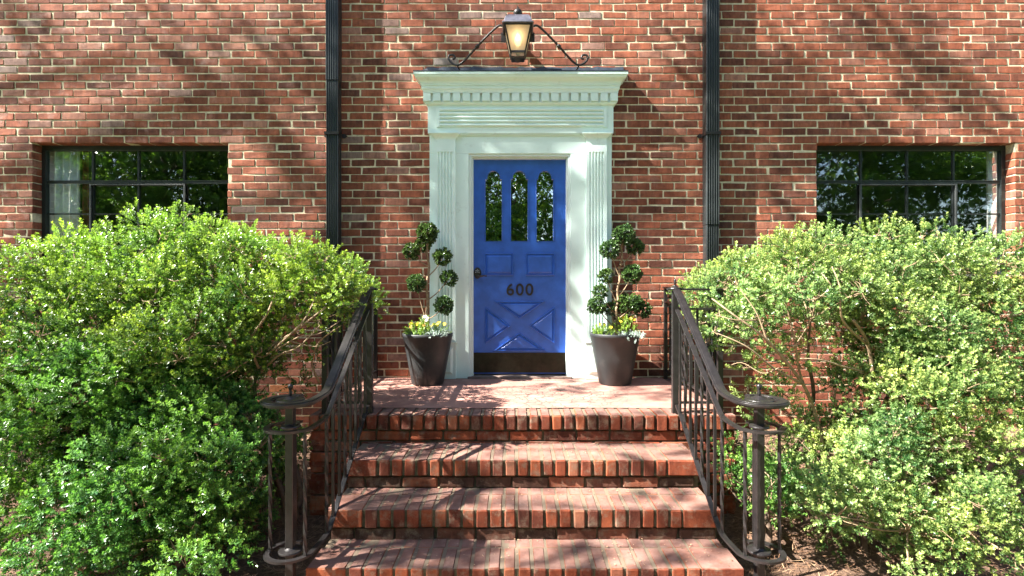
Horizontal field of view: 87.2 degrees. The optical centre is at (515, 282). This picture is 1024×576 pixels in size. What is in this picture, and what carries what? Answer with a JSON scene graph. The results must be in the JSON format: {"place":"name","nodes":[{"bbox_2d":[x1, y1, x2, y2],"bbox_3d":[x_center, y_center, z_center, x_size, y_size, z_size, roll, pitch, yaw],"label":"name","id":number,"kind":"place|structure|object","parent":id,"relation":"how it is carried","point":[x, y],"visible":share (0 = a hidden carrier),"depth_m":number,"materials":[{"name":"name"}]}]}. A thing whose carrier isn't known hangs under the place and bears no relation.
{"place":"outdoors","nodes":[
{"label":"outdoors","id":0,"kind":"place"},
{"label":"lawn","id":1,"kind":"structure","parent":0,"visible":0},
{"bbox_2d":[0,0,1023,430],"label":"brick house","id":2,"kind":"structure","parent":1,"relation":"on","point":[680,136],"depth_m":4.78,"materials":[{"name":"brick"}]},
{"bbox_2d":[50,151,79,275],"bbox_3d":[-4.168,-0.620,4.951,0.336,1.344,0.061,0,0,0],"label":"curtain","id":3,"kind":"object","parent":2,"relation":"hanging from","point":[64,165],"visible":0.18,"depth_m":4.94,"materials":[{"name":"fabric"}]},
{"bbox_2d":[82,151,88,243],"bbox_3d":[-4.024,-0.620,5.028,0.043,1.344,0.076,0,0,-44],"label":"curtain","id":4,"kind":"object","parent":2,"relation":"hanging from","point":[85,187],"visible":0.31,"depth_m":5.01,"materials":[{"name":"fabric"}]},
{"bbox_2d":[26,146,227,290],"bbox_3d":[-3.428,-0.585,4.833,1.832,1.314,0.172,0,0,0],"label":"window","id":5,"kind":"structure","parent":2,"relation":"in","point":[46,181],"depth_m":4.88,"materials":[{"name":"metal"}]},
{"bbox_2d":[447,6,588,69],"bbox_3d":[0.021,-2.107,4.603,1.241,0.475,0.344,0,0,0],"label":"wall lantern","id":6,"kind":"object","parent":2,"relation":"attached to","point":[517,33],"depth_m":4.50,"materials":[{"name":"black metal"}]},
{"bbox_2d":[474,160,565,373],"bbox_3d":[0.032,-0.154,4.803,0.852,1.936,0.101,0,0,0],"label":"door","id":7,"kind":"structure","parent":2,"relation":"in","point":[520,205],"depth_m":4.81,"materials":[{"name":"blue paint"}]},
{"bbox_2d":[816,146,1022,290],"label":"window","id":8,"kind":"structure","parent":2,"relation":"in","point":[1000,181],"depth_m":4.88,"materials":[{"name":"metal"}]},
{"bbox_2d":[987,151,996,276],"bbox_3d":[4.419,-0.620,4.932,0.163,1.344,0.050,0,0,12],"label":"curtain","id":9,"kind":"object","parent":2,"relation":"hanging from","point":[992,188],"visible":0.2,"depth_m":4.93,"materials":[{"name":"fabric"}]},
{"bbox_2d":[0,427,1023,575],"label":"planting bed","id":10,"kind":"object","parent":1,"relation":"on","point":[788,530],"visible":0.09,"depth_m":3.10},
{"bbox_2d":[0,326,309,575],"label":"boxwood shrub","id":11,"kind":"object","parent":10,"relation":"on","point":[159,470],"visible":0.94,"depth_m":2.69,"materials":[{"name":"green plant"}]},
{"bbox_2d":[0,197,389,496],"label":"boxwood shrub","id":12,"kind":"object","parent":10,"relation":"on","point":[169,289],"visible":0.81,"depth_m":3.15,"materials":[{"name":"green plant"}]},
{"bbox_2d":[226,392,312,527],"bbox_3d":[-1.531,1.120,3.361,0.501,0.904,0.794,0,0,-17],"label":"boxwood seedling","id":13,"kind":"object","parent":10,"relation":"on","point":[280,492],"visible":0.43,"depth_m":3.30,"materials":[{"name":"green plant"}]},
{"bbox_2d":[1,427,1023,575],"bbox_3d":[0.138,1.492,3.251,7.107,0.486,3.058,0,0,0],"label":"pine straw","id":14,"kind":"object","parent":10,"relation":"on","point":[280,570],"visible":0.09,"depth_m":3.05,"materials":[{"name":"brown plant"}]},
{"bbox_2d":[710,430,807,558],"bbox_3d":[1.397,1.222,3.094,0.550,0.777,0.802,0,0,0],"label":"boxwood seedling","id":15,"kind":"object","parent":10,"relation":"on","point":[771,501],"visible":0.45,"depth_m":2.99,"materials":[{"name":"green plant"}]},
{"bbox_2d":[666,211,1023,487],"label":"boxwood shrub","id":16,"kind":"object","parent":10,"relation":"on","point":[872,283],"visible":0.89,"depth_m":3.26,"materials":[{"name":"green plant"}]},
{"bbox_2d":[737,327,1023,575],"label":"boxwood shrub","id":17,"kind":"object","parent":10,"relation":"on","point":[939,482],"visible":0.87,"depth_m":2.84,"materials":[{"name":"green plant"}]},
{"bbox_2d":[306,378,743,575],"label":"brick stairs","id":18,"kind":"structure","parent":1,"relation":"on","point":[543,469],"depth_m":3.10,"materials":[{"name":"red brick"}]},
{"bbox_2d":[260,279,377,575],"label":"stair railing","id":19,"kind":"object","parent":18,"relation":"on","point":[292,547],"visible":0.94,"depth_m":2.78,"materials":[{"name":"metal"}]},
{"bbox_2d":[402,331,452,385],"bbox_3d":[-0.738,0.631,4.507,0.420,0.423,0.420,0,0,0],"label":"planter pot","id":20,"kind":"object","parent":18,"relation":"on","point":[427,357],"visible":0.84,"depth_m":4.36,"materials":[{"name":"plastic"}]},
{"bbox_2d":[403,320,428,334],"bbox_3d":[-0.829,0.373,4.451,0.214,0.135,0.217,0,0,42],"label":"pansy plant","id":21,"kind":"object","parent":20,"relation":"in","point":[411,327],"visible":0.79,"depth_m":4.41,"materials":[{"name":"yellow plant"}]},
{"bbox_2d":[417,315,430,334],"bbox_3d":[-0.736,0.350,4.386,0.136,0.174,0.120,0,0,-44],"label":"plant","id":22,"kind":"object","parent":20,"relation":"in","point":[425,318],"visible":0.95,"depth_m":4.38,"materials":[{"name":"green plant"}]},
{"bbox_2d":[402,222,458,329],"bbox_3d":[-0.711,-0.009,4.501,0.474,1.007,0.232,0,0,0],"label":"topiary tree","id":23,"kind":"object","parent":20,"relation":"on","point":[441,305],"visible":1,"depth_m":4.47,"materials":[{"name":"green plant"}]},
{"bbox_2d":[423,326,447,337],"bbox_3d":[-0.663,0.401,4.399,0.207,0.101,0.227,0,0,-13],"label":"dusty miller","id":24,"kind":"object","parent":20,"relation":"in","point":[445,332],"visible":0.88,"depth_m":4.36,"materials":[{"name":"white plant"}]},
{"bbox_2d":[429,321,449,334],"bbox_3d":[-0.635,0.379,4.461,0.192,0.125,0.179,0,0,-20],"label":"pansy plant","id":25,"kind":"object","parent":20,"relation":"in","point":[437,324],"visible":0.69,"depth_m":4.46,"materials":[{"name":"yellow plant"}]},
{"bbox_2d":[319,380,731,566],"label":"leaf litter","id":26,"kind":"object","parent":18,"relation":"on","point":[521,494],"visible":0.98,"depth_m":2.91,"materials":[{"name":"brown plant"}]},
{"bbox_2d":[590,331,640,385],"bbox_3d":[0.832,0.631,4.507,0.420,0.423,0.420,0,0,0],"label":"planter pot","id":27,"kind":"object","parent":18,"relation":"on","point":[615,356],"visible":0.82,"depth_m":4.36,"materials":[{"name":"plastic"}]},
{"bbox_2d":[591,323,615,334],"bbox_3d":[0.734,0.385,4.454,0.210,0.110,0.194,0,0,0],"label":"pansy plant","id":28,"kind":"object","parent":27,"relation":"in","point":[600,329],"visible":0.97,"depth_m":4.44,"materials":[{"name":"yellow plant"}]},
{"bbox_2d":[586,223,652,334],"bbox_3d":[0.866,-0.004,4.515,0.566,0.998,0.255,0,0,0],"label":"topiary tree","id":29,"kind":"object","parent":27,"relation":"on","point":[635,303],"visible":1,"depth_m":4.48,"materials":[{"name":"green plant"}]},
{"bbox_2d":[612,314,640,334],"bbox_3d":[0.917,0.350,4.473,0.234,0.182,0.244,0,0,0],"label":"pansy plant","id":30,"kind":"object","parent":27,"relation":"in","point":[624,324],"visible":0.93,"depth_m":4.46,"materials":[{"name":"yellow plant"}]},
{"bbox_2d":[621,329,645,341],"bbox_3d":[0.956,0.435,4.381,0.207,0.104,0.229,0,0,40],"label":"dusty miller","id":31,"kind":"object","parent":27,"relation":"in","point":[642,335],"visible":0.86,"depth_m":4.35,"materials":[{"name":"white plant"}]},
{"bbox_2d":[662,279,789,575],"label":"stair railing","id":32,"kind":"object","parent":18,"relation":"on","point":[758,545],"visible":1,"depth_m":2.83,"materials":[{"name":"metal"}]}
]}

